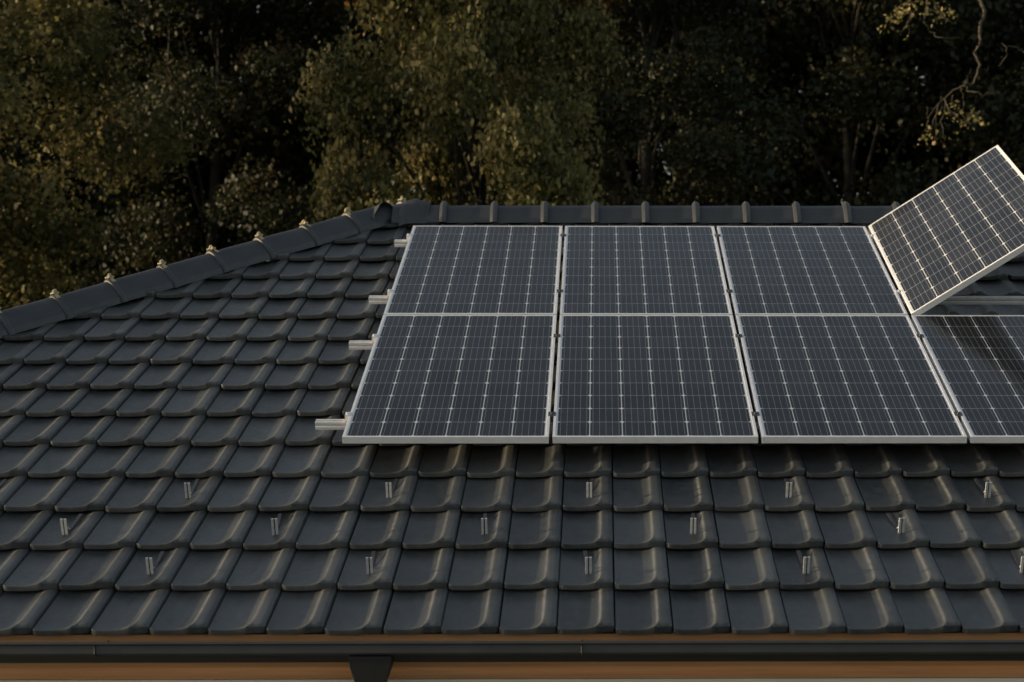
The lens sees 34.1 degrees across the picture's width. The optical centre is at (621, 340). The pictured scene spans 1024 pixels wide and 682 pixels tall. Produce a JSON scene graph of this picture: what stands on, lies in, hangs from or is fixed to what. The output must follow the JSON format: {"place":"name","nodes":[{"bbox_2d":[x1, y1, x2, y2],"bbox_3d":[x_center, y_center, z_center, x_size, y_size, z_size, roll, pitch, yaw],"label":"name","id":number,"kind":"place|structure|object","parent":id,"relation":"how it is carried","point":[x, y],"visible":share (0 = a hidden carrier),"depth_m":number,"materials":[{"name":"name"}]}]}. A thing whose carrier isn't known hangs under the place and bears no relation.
{"place":"outdoors","nodes":[
{"label":"outdoors","id":0,"kind":"place"},
{"label":"ground","id":1,"kind":"structure","parent":0,"visible":0},
{"bbox_2d":[1,15,136,283],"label":"woodland tree","id":2,"kind":"object","parent":1,"relation":"on","point":[69,240],"visible":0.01,"depth_m":33.71,"materials":[{"name":"green plant"}]},
{"bbox_2d":[0,0,204,310],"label":"oak tree","id":3,"kind":"object","parent":1,"relation":"on","point":[48,37],"visible":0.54,"depth_m":22.48,"materials":[{"name":"green plant"}]},
{"bbox_2d":[0,0,250,293],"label":"woodland tree","id":4,"kind":"object","parent":1,"relation":"on","point":[16,145],"visible":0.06,"depth_m":30.47,"materials":[{"name":"green plant"}]},
{"bbox_2d":[0,2,256,276],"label":"woodland tree","id":5,"kind":"object","parent":1,"relation":"on","point":[205,190],"visible":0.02,"depth_m":34.16,"materials":[{"name":"green plant"}]},
{"bbox_2d":[51,13,239,279],"bbox_3d":[-12.913,-4.671,41.407,8.434,18.089,7.929,0,0,-31],"label":"woodland tree","id":6,"kind":"object","parent":1,"relation":"on","point":[90,212],"depth_m":39.39,"materials":[{"name":"green plant"}]},
{"bbox_2d":[0,0,391,304],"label":"woodland tree","id":7,"kind":"object","parent":1,"relation":"on","point":[258,129],"visible":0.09,"depth_m":29.49,"materials":[{"name":"green plant"}]},
{"bbox_2d":[65,0,416,292],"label":"oak tree","id":8,"kind":"object","parent":1,"relation":"on","point":[185,97],"visible":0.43,"depth_m":28.26,"materials":[{"name":"green plant"}]},
{"bbox_2d":[126,0,366,265],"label":"woodland tree","id":9,"kind":"object","parent":1,"relation":"on","point":[241,81],"depth_m":38.26,"materials":[{"name":"green plant"}]},
{"bbox_2d":[103,0,403,262],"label":"woodland tree","id":10,"kind":"object","parent":1,"relation":"on","point":[269,16],"visible":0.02,"depth_m":33.89,"materials":[{"name":"green plant"}]},
{"bbox_2d":[182,0,562,254],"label":"woodland tree","id":11,"kind":"object","parent":1,"relation":"on","point":[388,129],"visible":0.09,"depth_m":30.24,"materials":[{"name":"green plant"}]},
{"bbox_2d":[246,14,499,199],"bbox_3d":[-5.832,-3.940,39.918,8.434,16.616,7.929,0,0,-9],"label":"woodland tree","id":12,"kind":"object","parent":1,"relation":"on","point":[399,94],"depth_m":39.37,"materials":[{"name":"green plant"}]},
{"bbox_2d":[225,7,603,204],"bbox_3d":[-4.415,-3.293,36.053,8.434,15.290,7.929,0,0,3],"label":"woodland tree","id":13,"kind":"object","parent":1,"relation":"on","point":[405,137],"depth_m":36.09,"materials":[{"name":"green plant"}]},
{"bbox_2d":[284,0,641,226],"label":"oak tree","id":14,"kind":"object","parent":1,"relation":"on","point":[535,162],"visible":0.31,"depth_m":21.07,"materials":[{"name":"green plant"}]},
{"bbox_2d":[344,0,626,204],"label":"slender tree","id":15,"kind":"object","parent":1,"relation":"on","point":[583,2],"visible":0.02,"depth_m":25.11,"materials":[{"name":"green plant"}]},
{"bbox_2d":[0,196,1023,681],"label":"house","id":16,"kind":"structure","parent":1,"relation":"on","point":[188,492],"depth_m":7.55,"materials":[{"name":"grey tile"}]},
{"bbox_2d":[349,334,923,349],"bbox_3d":[0.682,0.010,9.338,4.402,0.146,0.166,0,22,-1],"label":"mounting rail","id":17,"kind":"object","parent":16,"relation":"attached to","point":[360,344],"visible":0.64,"depth_m":9.24,"materials":[{"name":"metal"}]},
{"bbox_2d":[394,234,878,247],"bbox_3d":[0.683,-0.654,10.998,4.353,0.146,0.166,0,22,-1],"label":"mounting rail","id":18,"kind":"object","parent":16,"relation":"attached to","point":[400,242],"visible":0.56,"depth_m":10.90,"materials":[{"name":"metal"}]},
{"bbox_2d":[315,412,962,429],"bbox_3d":[0.686,0.402,8.359,4.422,0.146,0.166,0,22,-1],"label":"mounting rail","id":19,"kind":"object","parent":16,"relation":"attached to","point":[330,424],"visible":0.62,"depth_m":8.26,"materials":[{"name":"metal"}]},
{"bbox_2d":[342,315,556,442],"bbox_3d":[-0.862,0.172,8.786,0.994,0.035,1.650,0,22,-1],"label":"solar panel","id":20,"kind":"object","parent":19,"relation":"attached to","point":[457,379],"visible":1,"depth_m":8.64,"materials":[{"name":"glass"}]},
{"bbox_2d":[553,315,757,442],"bbox_3d":[0.151,0.172,8.801,0.994,0.035,1.650,0,22,-1],"label":"solar panel","id":21,"kind":"object","parent":19,"relation":"attached to","point":[650,378],"visible":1,"depth_m":8.66,"materials":[{"name":"glass"}]},
{"bbox_2d":[736,315,966,442],"bbox_3d":[1.165,0.173,8.816,0.994,0.035,1.650,0,22,-1],"label":"solar panel","id":22,"kind":"object","parent":19,"relation":"attached to","point":[843,379],"visible":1,"depth_m":8.67,"materials":[{"name":"glass"}]},
{"bbox_2d":[911,315,1023,442],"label":"solar panel","id":23,"kind":"object","parent":19,"relation":"attached to","point":[977,361],"visible":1,"depth_m":8.86,"materials":[{"name":"glass"}]},
{"bbox_2d":[368,289,1023,304],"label":"mounting rail","id":24,"kind":"object","parent":16,"relation":"attached to","point":[971,300],"visible":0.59,"depth_m":9.96,"materials":[{"name":"metal"}]},
{"bbox_2d":[384,226,562,314],"bbox_3d":[-0.884,-0.447,10.333,0.994,0.035,1.650,0,22,-1],"label":"solar panel","id":25,"kind":"object","parent":24,"relation":"attached to","point":[478,270],"visible":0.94,"depth_m":10.23,"materials":[{"name":"glass"}]},
{"bbox_2d":[560,226,732,314],"bbox_3d":[0.130,-0.446,10.346,0.994,0.035,1.650,0,22,-1],"label":"solar panel","id":26,"kind":"object","parent":24,"relation":"attached to","point":[642,270],"visible":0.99,"depth_m":10.25,"materials":[{"name":"glass"}]},
{"bbox_2d":[717,226,907,318],"bbox_3d":[1.143,-0.446,10.360,0.994,0.035,1.650,0,22,-1],"label":"solar panel","id":27,"kind":"object","parent":24,"relation":"attached to","point":[805,270],"visible":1,"depth_m":10.27,"materials":[{"name":"glass"}]},
{"bbox_2d":[868,145,1023,314],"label":"solar panel","id":28,"kind":"object","parent":24,"relation":"attached to","point":[958,230],"visible":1,"depth_m":10.21,"materials":[{"name":"glass"}]},
{"bbox_2d":[448,42,639,191],"bbox_3d":[-2.340,-4.480,41.449,7.980,17.678,8.482,0,0,0],"label":"woodland tree","id":29,"kind":"object","parent":1,"relation":"on","point":[617,160],"depth_m":39.38,"materials":[{"name":"green plant"}]},
{"bbox_2d":[436,6,751,198],"bbox_3d":[-0.340,-4.201,36.218,8.482,17.086,7.981,0,0,27],"label":"woodland tree","id":30,"kind":"object","parent":1,"relation":"on","point":[629,163],"visible":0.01,"depth_m":36.10,"materials":[{"name":"green plant"}]},
{"bbox_2d":[410,0,814,205],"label":"woodland tree","id":31,"kind":"object","parent":1,"relation":"on","point":[667,39],"visible":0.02,"depth_m":31.95,"materials":[{"name":"green plant"}]},
{"bbox_2d":[479,0,818,205],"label":"oak tree","id":32,"kind":"object","parent":1,"relation":"on","point":[654,75],"visible":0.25,"depth_m":24.94,"materials":[{"name":"green plant"}]},
{"bbox_2d":[598,11,817,198],"bbox_3d":[1.947,-4.648,40.346,7.929,18.048,8.434,0,0,6],"label":"woodland tree","id":33,"kind":"object","parent":1,"relation":"on","point":[662,161],"visible":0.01,"depth_m":39.19,"materials":[{"name":"green plant"}]},
{"bbox_2d":[547,0,946,205],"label":"woodland tree","id":34,"kind":"object","parent":1,"relation":"on","point":[781,49],"visible":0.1,"depth_m":30.56,"materials":[{"name":"green plant"}]},
{"bbox_2d":[615,0,954,205],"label":"woodland tree","id":35,"kind":"object","parent":1,"relation":"on","point":[835,60],"visible":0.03,"depth_m":32.55,"materials":[{"name":"green plant"}]},
{"bbox_2d":[659,0,1023,205],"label":"oak tree","id":36,"kind":"object","parent":1,"relation":"on","point":[851,93],"visible":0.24,"depth_m":27.32,"materials":[{"name":"green plant"}]},
{"bbox_2d":[799,22,924,202],"bbox_3d":[5.338,-4.681,40.087,7.980,18.079,8.482,0,0,19],"label":"woodland tree","id":37,"kind":"object","parent":1,"relation":"on","point":[816,101],"depth_m":38.56,"materials":[{"name":"green plant"}]},
{"bbox_2d":[705,0,1023,205],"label":"woodland tree","id":38,"kind":"object","parent":1,"relation":"on","point":[794,81],"visible":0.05,"depth_m":31.41,"materials":[{"name":"green plant"}]},
{"bbox_2d":[798,8,1023,202],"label":"woodland tree","id":39,"kind":"object","parent":1,"relation":"on","point":[864,152],"visible":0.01,"depth_m":34.83,"materials":[{"name":"green plant"}]},
{"bbox_2d":[859,0,1023,176],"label":"oak tree","id":40,"kind":"object","parent":1,"relation":"on","point":[971,101],"visible":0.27,"depth_m":27.53,"materials":[{"name":"green plant"}]},
{"bbox_2d":[877,0,1023,146],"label":"bare tree","id":41,"kind":"object","parent":1,"relation":"on","point":[898,12],"visible":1,"depth_m":19.58,"materials":[{"name":"brown plant"}]},
{"bbox_2d":[884,10,1023,180],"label":"woodland tree","id":42,"kind":"object","parent":1,"relation":"on","point":[922,149],"visible":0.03,"depth_m":31.56,"materials":[{"name":"green plant"}]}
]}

